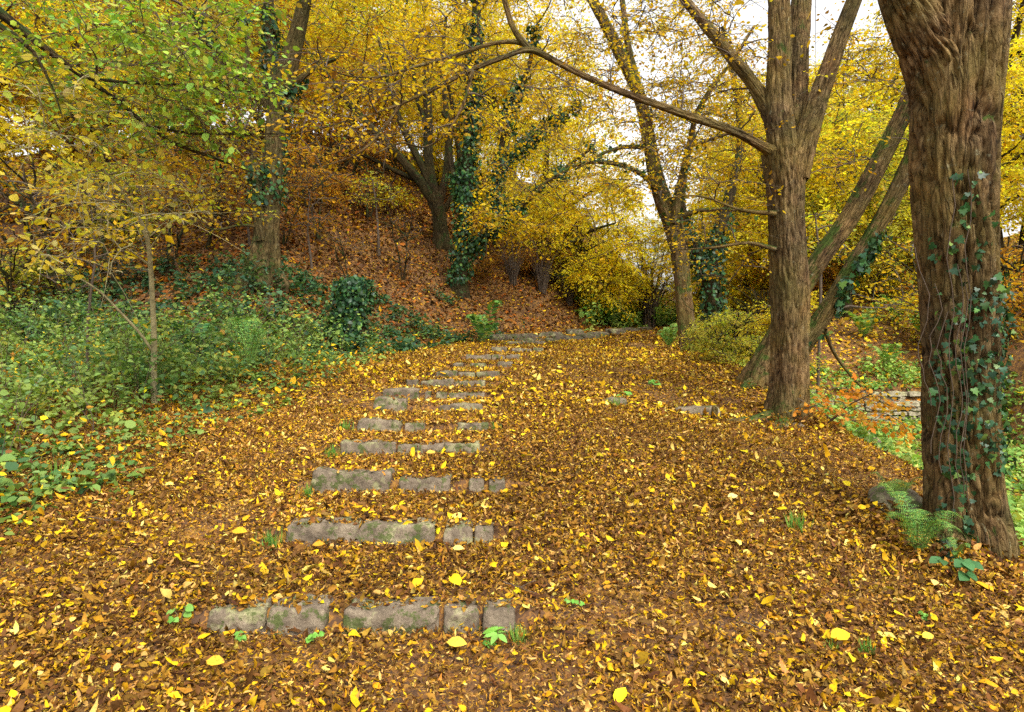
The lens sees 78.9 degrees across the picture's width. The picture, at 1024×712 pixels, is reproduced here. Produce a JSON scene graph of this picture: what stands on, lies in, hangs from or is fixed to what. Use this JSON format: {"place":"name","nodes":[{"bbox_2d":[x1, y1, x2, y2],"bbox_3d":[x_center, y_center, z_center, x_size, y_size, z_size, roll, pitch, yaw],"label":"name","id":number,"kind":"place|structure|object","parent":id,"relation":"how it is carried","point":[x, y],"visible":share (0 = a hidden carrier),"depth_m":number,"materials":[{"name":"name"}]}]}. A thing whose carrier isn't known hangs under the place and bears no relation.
{"place":"outdoors","nodes":[
{"label":"outdoors","id":0,"kind":"place"},
{"bbox_2d":[0,127,1023,711],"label":"ground","id":1,"kind":"structure","parent":0,"point":[522,615],"depth_m":4.26,"materials":[{"name":"soil"}]},
{"bbox_2d":[0,148,90,291],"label":"russet sapling","id":2,"kind":"object","parent":1,"relation":"on","point":[10,169],"visible":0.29,"depth_m":14.38,"materials":[{"name":"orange plant"}]},
{"bbox_2d":[0,235,100,319],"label":"lime shrub","id":3,"kind":"object","parent":1,"relation":"on","point":[11,272],"visible":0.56,"depth_m":13.40,"materials":[{"name":"yellow plant"}]},
{"bbox_2d":[0,0,134,221],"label":"golden tree","id":4,"kind":"object","parent":1,"relation":"on","point":[15,132],"visible":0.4,"depth_m":18.87,"materials":[{"name":"yellow plant"}]},
{"bbox_2d":[0,0,135,206],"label":"orange tree","id":5,"kind":"object","parent":1,"relation":"on","point":[20,96],"visible":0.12,"depth_m":20.89,"materials":[{"name":"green plant"}]},
{"bbox_2d":[0,183,139,282],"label":"russet shrub","id":6,"kind":"object","parent":1,"relation":"on","point":[49,214],"visible":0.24,"depth_m":15.11,"materials":[{"name":"yellow plant"}]},
{"bbox_2d":[0,163,143,310],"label":"russet sapling","id":7,"kind":"object","parent":1,"relation":"on","point":[49,277],"visible":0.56,"depth_m":13.49,"materials":[{"name":"yellow plant"}]},
{"bbox_2d":[0,178,174,379],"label":"sapling","id":8,"kind":"object","parent":1,"relation":"on","point":[127,223],"visible":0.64,"depth_m":8.93,"materials":[{"name":"yellow plant"}]},
{"bbox_2d":[18,118,168,262],"bbox_3d":[-11.083,-3.867,16.576,5.595,3.395,3.291,2,4,32],"label":"lime shrub","id":9,"kind":"object","parent":1,"relation":"on","point":[78,171],"visible":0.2,"depth_m":15.78,"materials":[{"name":"yellow plant"}]},
{"bbox_2d":[40,165,187,294],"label":"russet sapling","id":10,"kind":"object","parent":1,"relation":"on","point":[118,262],"visible":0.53,"depth_m":14.08,"materials":[{"name":"yellow plant"}]},
{"bbox_2d":[0,0,228,171],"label":"golden tree","id":11,"kind":"object","parent":1,"relation":"on","point":[73,49],"visible":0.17,"depth_m":19.61,"materials":[{"name":"green plant"}]},
{"bbox_2d":[33,0,218,164],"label":"orange tree","id":12,"kind":"object","parent":1,"relation":"on","point":[128,48],"visible":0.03,"depth_m":23.22,"materials":[{"name":"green plant"}]},
{"bbox_2d":[0,53,276,405],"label":"pale stemmed sapling","id":13,"kind":"object","parent":1,"relation":"on","point":[107,177],"visible":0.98,"depth_m":6.30,"materials":[{"name":"yellow plant"}]},
{"bbox_2d":[86,112,248,211],"bbox_3d":[-9.789,-5.487,18.387,4.100,2.930,4.466,1,4,24],"label":"russet shrub","id":14,"kind":"object","parent":1,"relation":"on","point":[196,171],"visible":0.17,"depth_m":17.87,"materials":[{"name":"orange plant"}]},
{"bbox_2d":[114,164,226,275],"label":"russet sapling","id":15,"kind":"object","parent":1,"relation":"on","point":[177,245],"visible":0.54,"depth_m":14.55,"materials":[{"name":"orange plant"}]},
{"bbox_2d":[80,0,264,173],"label":"lime tree","id":16,"kind":"object","parent":1,"relation":"on","point":[235,48],"visible":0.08,"depth_m":22.27,"materials":[{"name":"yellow plant"}]},
{"bbox_2d":[0,0,346,191],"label":"green leaved tree","id":17,"kind":"object","parent":1,"relation":"on","point":[118,30],"visible":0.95,"depth_m":6.10,"materials":[{"name":"green plant"}]},
{"bbox_2d":[0,274,355,461],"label":"dead stems","id":18,"kind":"object","parent":1,"relation":"on","point":[18,425],"visible":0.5,"depth_m":8.84,"materials":[{"name":"brown plant"}]},
{"bbox_2d":[158,318,227,360],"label":"fern","id":19,"kind":"object","parent":1,"relation":"on","point":[206,326],"visible":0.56,"depth_m":10.11,"materials":[{"name":"green plant"}]},
{"bbox_2d":[151,119,260,249],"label":"russet sapling","id":20,"kind":"object","parent":1,"relation":"on","point":[209,239],"visible":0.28,"depth_m":15.40,"materials":[{"name":"orange plant"}]},
{"bbox_2d":[0,275,447,552],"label":"verge undergrowth","id":21,"kind":"object","parent":1,"relation":"on","point":[25,385],"visible":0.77,"depth_m":8.06,"materials":[{"name":"green plant"}]},
{"bbox_2d":[23,0,430,295],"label":"hillside beech","id":22,"kind":"object","parent":1,"relation":"on","point":[265,242],"visible":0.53,"depth_m":13.68,"materials":[{"name":"yellow plant"}]},
{"bbox_2d":[181,159,289,227],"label":"russet shrub","id":23,"kind":"object","parent":1,"relation":"on","point":[233,192],"visible":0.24,"depth_m":16.63,"materials":[{"name":"orange plant"}]},
{"bbox_2d":[198,317,281,370],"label":"fern","id":24,"kind":"object","parent":1,"relation":"on","point":[249,340],"visible":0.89,"depth_m":9.54,"materials":[{"name":"green plant"}]},
{"bbox_2d":[207,596,273,635],"bbox_3d":[-1.526,1.506,3.491,0.333,0.228,0.236,0,3,0],"label":"step stone","id":25,"kind":"object","parent":1,"relation":"on","point":[248,619],"visible":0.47,"depth_m":3.42,"materials":[{"name":"stone"}]},
{"bbox_2d":[208,159,304,246],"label":"sapling","id":26,"kind":"object","parent":1,"relation":"on","point":[248,228],"visible":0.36,"depth_m":15.19,"materials":[{"name":"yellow plant"}]},
{"bbox_2d":[0,237,524,357],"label":"bank bramble undergrowth","id":27,"kind":"object","parent":1,"relation":"on","point":[314,285],"visible":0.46,"depth_m":13.72,"materials":[{"name":"green plant"}]},
{"bbox_2d":[169,0,372,157],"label":"golden tree","id":28,"kind":"object","parent":1,"relation":"on","point":[307,34],"visible":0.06,"depth_m":26.15,"materials":[{"name":"yellow plant"}]},
{"bbox_2d":[253,176,324,245],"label":"russet sapling","id":29,"kind":"object","parent":1,"relation":"on","point":[284,227],"visible":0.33,"depth_m":16.43,"materials":[{"name":"orange plant"}]},
{"bbox_2d":[264,593,333,635],"bbox_3d":[-1.195,1.518,3.500,0.352,0.274,0.277,0,3,0],"label":"step stone","id":30,"kind":"object","parent":1,"relation":"on","point":[313,616],"visible":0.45,"depth_m":3.42,"materials":[{"name":"stone"}]},
{"bbox_2d":[280,184,350,268],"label":"sapling","id":31,"kind":"object","parent":1,"relation":"on","point":[308,203],"visible":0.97,"depth_m":15.83,"materials":[{"name":"orange plant"}]},
{"bbox_2d":[259,135,382,211],"bbox_3d":[-6.838,-5.996,21.035,4.466,2.921,4.100,-2,4,-35],"label":"russet shrub","id":32,"kind":"object","parent":1,"relation":"on","point":[332,193],"visible":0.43,"depth_m":20.89,"materials":[{"name":"orange plant"}]},
{"bbox_2d":[286,162,357,241],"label":"russet sapling","id":33,"kind":"object","parent":1,"relation":"on","point":[320,224],"visible":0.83,"depth_m":18.32,"materials":[{"name":"orange plant"}]},
{"bbox_2d":[260,106,392,199],"bbox_3d":[-6.849,-7.190,23.231,5.458,3.569,5.011,-1,4,-21],"label":"russet shrub","id":34,"kind":"object","parent":1,"relation":"on","point":[341,155],"visible":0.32,"depth_m":22.69,"materials":[{"name":"orange plant"}]},
{"bbox_2d":[0,124,676,354],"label":"hillside leaves","id":35,"kind":"object","parent":1,"relation":"on","point":[361,218],"visible":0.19,"depth_m":19.94,"materials":[{"name":"orange plant"}]},
{"bbox_2d":[310,229,383,279],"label":"russet sapling","id":36,"kind":"object","parent":1,"relation":"on","point":[345,245],"visible":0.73,"depth_m":15.99,"materials":[{"name":"orange plant"}]},
{"bbox_2d":[323,274,381,351],"bbox_3d":[-3.481,-0.849,13.600,1.341,1.854,1.361,0,3,0],"label":"ivy covered stump","id":37,"kind":"object","parent":1,"relation":"on","point":[355,296],"visible":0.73,"depth_m":13.26,"materials":[{"name":"green plant"}]},
{"bbox_2d":[311,466,394,493],"bbox_3d":[-1.403,1.151,5.489,0.714,0.301,0.258,0,3,0],"label":"step stone","id":38,"kind":"object","parent":1,"relation":"on","point":[328,478],"visible":0.52,"depth_m":5.42,"materials":[{"name":"stone"}]},
{"bbox_2d":[286,16,421,194],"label":"orange tree","id":39,"kind":"object","parent":1,"relation":"on","point":[370,119],"visible":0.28,"depth_m":23.93,"materials":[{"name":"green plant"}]},
{"bbox_2d":[285,516,436,546],"bbox_3d":[-1.091,1.343,4.510,1.091,0.302,0.278,0,3,0],"label":"step stone","id":40,"kind":"object","parent":1,"relation":"on","point":[380,531],"visible":0.48,"depth_m":4.44,"materials":[{"name":"stone"}]},
{"bbox_2d":[326,128,408,220],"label":"russet sapling","id":41,"kind":"object","parent":1,"relation":"on","point":[366,190],"visible":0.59,"depth_m":22.76,"materials":[{"name":"orange plant"}]},
{"bbox_2d":[340,439,397,456],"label":"step stone","id":42,"kind":"object","parent":1,"relation":"on","point":[373,446],"visible":0.44,"depth_m":6.29,"materials":[{"name":"stone"}]},
{"bbox_2d":[357,417,402,432],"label":"step stone","id":43,"kind":"object","parent":1,"relation":"on","point":[375,423],"visible":0.49,"depth_m":7.03,"materials":[{"name":"stone"}]},
{"bbox_2d":[310,0,453,171],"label":"golden tree","id":44,"kind":"object","parent":1,"relation":"on","point":[394,162],"visible":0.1,"depth_m":31.28,"materials":[{"name":"yellow plant"}]},
{"bbox_2d":[341,171,422,258],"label":"sapling","id":45,"kind":"object","parent":1,"relation":"on","point":[374,183],"visible":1,"depth_m":19.67,"materials":[{"name":"yellow plant"}]},
{"bbox_2d":[373,396,407,412],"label":"step stone","id":46,"kind":"object","parent":1,"relation":"on","point":[388,402],"visible":0.6,"depth_m":8.21,"materials":[{"name":"stone"}]},
{"bbox_2d":[342,596,440,635],"bbox_3d":[-0.668,1.492,3.494,0.543,0.221,0.235,0,3,0],"label":"step stone","id":47,"kind":"object","parent":1,"relation":"on","point":[414,615],"visible":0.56,"depth_m":3.42,"materials":[{"name":"stone"}]},
{"bbox_2d":[238,0,547,251],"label":"fan branched tree","id":48,"kind":"object","parent":1,"relation":"on","point":[430,190],"visible":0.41,"depth_m":23.67,"materials":[{"name":"yellow plant"}]},
{"bbox_2d":[372,206,431,281],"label":"russet sapling","id":49,"kind":"object","parent":1,"relation":"on","point":[399,263],"visible":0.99,"depth_m":19.14,"materials":[{"name":"orange plant"}]},
{"bbox_2d":[399,474,451,494],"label":"step stone","id":50,"kind":"object","parent":1,"relation":"on","point":[415,484],"visible":0.49,"depth_m":5.42,"materials":[{"name":"stone"}]},
{"bbox_2d":[390,42,490,187],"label":"golden tree","id":51,"kind":"object","parent":1,"relation":"on","point":[442,162],"visible":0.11,"depth_m":30.27,"materials":[{"name":"yellow plant"}]},
{"bbox_2d":[442,519,472,546],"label":"step stone","id":52,"kind":"object","parent":1,"relation":"on","point":[462,531],"visible":0.56,"depth_m":4.43,"materials":[{"name":"stone"}]},
{"bbox_2d":[443,595,479,633],"bbox_3d":[-0.280,1.480,3.492,0.208,0.190,0.247,0,3,0],"label":"step stone","id":53,"kind":"object","parent":1,"relation":"on","point":[458,616],"visible":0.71,"depth_m":3.41,"materials":[{"name":"stone"}]},
{"bbox_2d":[412,85,515,192],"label":"golden tree","id":54,"kind":"object","parent":1,"relation":"on","point":[438,152],"visible":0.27,"depth_m":29.24,"materials":[{"name":"yellow plant"}]},
{"bbox_2d":[403,0,529,160],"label":"tall golden tree","id":55,"kind":"object","parent":1,"relation":"on","point":[470,31],"visible":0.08,"depth_m":33.80,"materials":[{"name":"yellow plant"}]},
{"bbox_2d":[462,300,506,341],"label":"fern","id":56,"kind":"object","parent":1,"relation":"on","point":[484,326],"visible":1,"depth_m":16.84,"materials":[{"name":"green plant"}]},
{"bbox_2d":[343,0,638,299],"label":"ivy smothered tree","id":57,"kind":"object","parent":1,"relation":"on","point":[464,187],"visible":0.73,"depth_m":20.39,"materials":[{"name":"yellow plant"}]},
{"bbox_2d":[482,597,515,636],"bbox_3d":[-0.072,1.484,3.482,0.207,0.192,0.251,0,3,0],"label":"step stone","id":58,"kind":"object","parent":1,"relation":"on","point":[503,616],"visible":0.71,"depth_m":3.42,"materials":[{"name":"stone"}]},
{"bbox_2d":[93,0,908,428],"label":"forked hornbeam","id":59,"kind":"object","parent":1,"relation":"on","point":[791,100],"visible":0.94,"depth_m":8.10,"materials":[{"name":"yellow plant"}]},
{"bbox_2d":[0,314,1023,711],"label":"fallen leaves","id":60,"kind":"object","parent":1,"relation":"on","point":[612,352],"depth_m":4.28,"materials":[{"name":"plant"}]},
{"bbox_2d":[496,229,537,285],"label":"bare shrub","id":61,"kind":"object","parent":1,"relation":"on","point":[510,266],"visible":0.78,"depth_m":22.97,"materials":[{"name":"brown plant"}]},
{"bbox_2d":[486,225,556,277],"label":"russet shrub","id":62,"kind":"object","parent":1,"relation":"on","point":[526,262],"visible":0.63,"depth_m":24.03,"materials":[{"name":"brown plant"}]},
{"bbox_2d":[433,0,628,215],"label":"tall golden tree","id":63,"kind":"object","parent":1,"relation":"on","point":[543,6],"visible":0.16,"depth_m":30.92,"materials":[{"name":"yellow plant"}]},
{"bbox_2d":[521,232,566,293],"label":"bare shrub","id":64,"kind":"object","parent":1,"relation":"on","point":[542,279],"visible":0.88,"depth_m":23.59,"materials":[{"name":"brown plant"}]},
{"bbox_2d":[503,214,614,295],"bbox_3d":[2.286,-3.956,25.850,4.594,3.176,5.400,2,4,25],"label":"golden shrub","id":65,"kind":"object","parent":1,"relation":"on","point":[576,255],"visible":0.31,"depth_m":24.81,"materials":[{"name":"yellow plant"}]},
{"bbox_2d":[516,122,602,222],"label":"golden tree","id":66,"kind":"object","parent":1,"relation":"on","point":[553,164],"visible":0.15,"depth_m":33.83,"materials":[{"name":"yellow plant"}]},
{"bbox_2d":[453,103,669,322],"bbox_3d":[2.279,-5.881,25.084,9.478,9.159,7.011,1,4,21],"label":"yellow beech","id":67,"kind":"object","parent":1,"relation":"on","point":[581,278],"visible":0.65,"depth_m":24.07,"materials":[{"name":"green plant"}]},
{"bbox_2d":[546,218,661,297],"bbox_3d":[3.814,-3.962,25.989,5.053,3.860,5.940,-2,4,-28],"label":"golden shrub","id":68,"kind":"object","parent":1,"relation":"on","point":[628,233],"visible":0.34,"depth_m":24.80,"materials":[{"name":"yellow plant"}]},
{"bbox_2d":[450,0,767,350],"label":"leaning beech","id":69,"kind":"object","parent":1,"relation":"on","point":[648,144],"visible":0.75,"depth_m":13.77,"materials":[{"name":"yellow plant"}]},
{"bbox_2d":[581,176,645,258],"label":"golden tree","id":70,"kind":"object","parent":1,"relation":"on","point":[608,227],"visible":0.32,"depth_m":37.46,"materials":[{"name":"yellow plant"}]},
{"bbox_2d":[581,256,672,319],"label":"golden shrub","id":71,"kind":"object","parent":1,"relation":"on","point":[647,275],"visible":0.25,"depth_m":25.25,"materials":[{"name":"yellow plant"}]},
{"bbox_2d":[573,276,700,330],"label":"bush","id":72,"kind":"object","parent":1,"relation":"on","point":[592,312],"visible":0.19,"depth_m":24.58,"materials":[{"name":"green plant"}]},
{"bbox_2d":[613,221,672,327],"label":"bare shrub","id":73,"kind":"object","parent":1,"relation":"on","point":[646,317],"visible":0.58,"depth_m":25.68,"materials":[{"name":"brown plant"}]},
{"bbox_2d":[649,192,764,316],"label":"golden tree","id":74,"kind":"object","parent":1,"relation":"on","point":[696,296],"visible":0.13,"depth_m":26.80,"materials":[{"name":"yellow plant"}]},
{"bbox_2d":[672,298,770,366],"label":"lime shrub","id":75,"kind":"object","parent":1,"relation":"on","point":[725,324],"visible":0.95,"depth_m":12.39,"materials":[{"name":"yellow plant"}]},
{"bbox_2d":[620,25,837,350],"bbox_3d":[6.293,-4.305,19.075,6.913,9.556,4.724,-1,4,-22],"label":"ivy clad tree","id":76,"kind":"object","parent":1,"relation":"on","point":[711,296],"visible":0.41,"depth_m":16.85,"materials":[{"name":"yellow plant"}]},
{"bbox_2d":[638,124,827,353],"bbox_3d":[7.947,-4.301,22.667,6.949,9.044,8.145,0,3,5],"label":"golden tree","id":77,"kind":"object","parent":1,"relation":"on","point":[746,283],"visible":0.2,"depth_m":22.13,"materials":[{"name":"yellow plant"}]},
{"bbox_2d":[726,281,833,339],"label":"golden shrub","id":78,"kind":"object","parent":1,"relation":"on","point":[765,323],"visible":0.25,"depth_m":17.16,"materials":[{"name":"yellow plant"}]},
{"bbox_2d":[689,88,911,281],"bbox_3d":[8.764,-4.739,19.280,6.726,6.842,6.611,-1,4,-21],"label":"golden tree","id":79,"kind":"object","parent":1,"relation":"on","point":[830,130],"visible":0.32,"depth_m":17.97,"materials":[{"name":"yellow plant"}]},
{"bbox_2d":[731,234,889,301],"bbox_3d":[9.732,-2.862,20.049,4.466,2.918,4.100,-1,4,-20],"label":"russet shrub","id":80,"kind":"object","parent":1,"relation":"on","point":[832,268],"visible":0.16,"depth_m":19.66,"materials":[{"name":"yellow plant"}]},
{"bbox_2d":[767,198,856,402],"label":"sapling","id":81,"kind":"object","parent":1,"relation":"on","point":[824,227],"visible":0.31,"depth_m":13.93,"materials":[{"name":"yellow plant"}]},
{"bbox_2d":[725,68,901,291],"bbox_3d":[10.488,-6.056,21.605,5.560,7.730,6.516,1,3,9],"label":"golden tree","id":82,"kind":"object","parent":1,"relation":"on","point":[847,100],"visible":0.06,"depth_m":20.69,"materials":[{"name":"yellow plant"}]},
{"bbox_2d":[732,45,902,191],"bbox_3d":[13.594,-8.313,27.595,9.100,9.898,8.945,-1,4,-21],"label":"golden tree","id":83,"kind":"object","parent":1,"relation":"on","point":[875,93],"visible":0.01,"depth_m":25.37,"materials":[{"name":"yellow plant"}]},
{"bbox_2d":[753,95,915,317],"bbox_3d":[10.371,-4.462,18.502,5.754,6.803,6.071,2,4,31],"label":"lime tree","id":84,"kind":"object","parent":1,"relation":"on","point":[900,153],"visible":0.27,"depth_m":18.15,"materials":[{"name":"yellow plant"}]},
{"bbox_2d":[776,373,921,452],"bbox_3d":[4.414,0.874,8.079,1.875,1.298,1.271,0,3,0],"label":"orange leaved shrub","id":85,"kind":"object","parent":1,"relation":"on","point":[854,395],"visible":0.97,"depth_m":7.98,"materials":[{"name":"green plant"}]},
{"bbox_2d":[808,240,901,303],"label":"golden shrub","id":86,"kind":"object","parent":1,"relation":"on","point":[866,280],"visible":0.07,"depth_m":20.03,"materials":[{"name":"yellow plant"}]},
{"bbox_2d":[843,302,884,337],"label":"fern","id":87,"kind":"object","parent":1,"relation":"on","point":[863,323],"visible":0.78,"depth_m":16.88,"materials":[{"name":"green plant"}]},
{"bbox_2d":[810,389,920,424],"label":"dry stone wall","id":88,"kind":"structure","parent":1,"relation":"on","point":[901,398],"depth_m":14.04,"materials":[{"name":"stone"}]},
{"bbox_2d":[734,0,1023,412],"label":"leaning hornbeam","id":89,"kind":"object","parent":1,"relation":"on","point":[862,256],"visible":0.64,"depth_m":9.82,"materials":[{"name":"yellow plant"}]},
{"bbox_2d":[852,243,917,301],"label":"golden shrub","id":90,"kind":"object","parent":1,"relation":"on","point":[897,285],"visible":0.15,"depth_m":20.05,"materials":[{"name":"yellow plant"}]},
{"bbox_2d":[748,231,1023,511],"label":"stream valley leaves","id":91,"kind":"object","parent":1,"relation":"on","point":[1015,242],"visible":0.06,"depth_m":16.61,"materials":[{"name":"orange plant"}]},
{"bbox_2d":[867,485,922,521],"bbox_3d":[3.362,1.325,5.437,0.448,0.325,0.432,1,4,20],"label":"rock","id":92,"kind":"object","parent":1,"relation":"on","point":[881,494],"visible":0.34,"depth_m":5.34,"materials":[{"name":"stone"}]},
{"bbox_2d":[809,16,1011,187],"bbox_3d":[16.223,-9.553,27.848,10.407,12.402,8.880,-1,3,-13],"label":"golden tree","id":93,"kind":"object","parent":1,"relation":"on","point":[868,52],"visible":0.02,"depth_m":27.20,"materials":[{"name":"yellow plant"}]},
{"bbox_2d":[807,0,1023,568],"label":"ivy hung trunk","id":94,"kind":"object","parent":1,"relation":"on","point":[953,56],"visible":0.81,"depth_m":4.67,"materials":[{"name":"brown plant"}]},
{"bbox_2d":[809,352,1023,545],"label":"stream bank undergrowth","id":95,"kind":"object","parent":1,"relation":"on","point":[911,456],"visible":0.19,"depth_m":11.07,"materials":[{"name":"green plant"}]},
{"bbox_2d":[867,483,966,556],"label":"fern","id":96,"kind":"object","parent":1,"relation":"on","point":[919,514],"visible":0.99,"depth_m":4.56,"materials":[{"name":"green plant"}]},
{"bbox_2d":[837,88,1023,290],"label":"golden tree","id":97,"kind":"object","parent":1,"relation":"on","point":[1002,176],"visible":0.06,"depth_m":20.05,"materials":[{"name":"yellow plant"}]},
{"bbox_2d":[845,0,1023,193],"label":"tall golden tree","id":98,"kind":"object","parent":1,"relation":"on","point":[1018,27],"visible":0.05,"depth_m":25.05,"materials":[{"name":"yellow plant"}]},
{"bbox_2d":[858,0,1023,175],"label":"tall golden tree","id":99,"kind":"object","parent":1,"relation":"on","point":[1022,30],"visible":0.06,"depth_m":23.50,"materials":[{"name":"yellow plant"}]},
{"bbox_2d":[871,236,1023,347],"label":"russet shrub","id":100,"kind":"object","parent":1,"relation":"on","point":[1018,293],"visible":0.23,"depth_m":14.37,"materials":[{"name":"yellow plant"}]},
{"bbox_2d":[874,247,1023,337],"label":"golden shrub","id":101,"kind":"object","parent":1,"relation":"on","point":[910,305],"visible":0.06,"depth_m":16.50,"materials":[{"name":"yellow plant"}]},
{"bbox_2d":[929,556,983,580],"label":"bramble sprig","id":102,"kind":"object","parent":1,"relation":"on","point":[970,565],"visible":0.95,"depth_m":4.17,"materials":[{"name":"green plant"}]},
{"bbox_2d":[890,37,1023,273],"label":"golden tree","id":103,"kind":"object","parent":1,"relation":"on","point":[1018,209],"visible":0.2,"depth_m":17.81,"materials":[{"name":"yellow plant"}]},
{"bbox_2d":[0,0,1023,290],"label":"sky","id":104,"kind":"structure","parent":0,"point":[747,14],"materials":[{"name":"white"}]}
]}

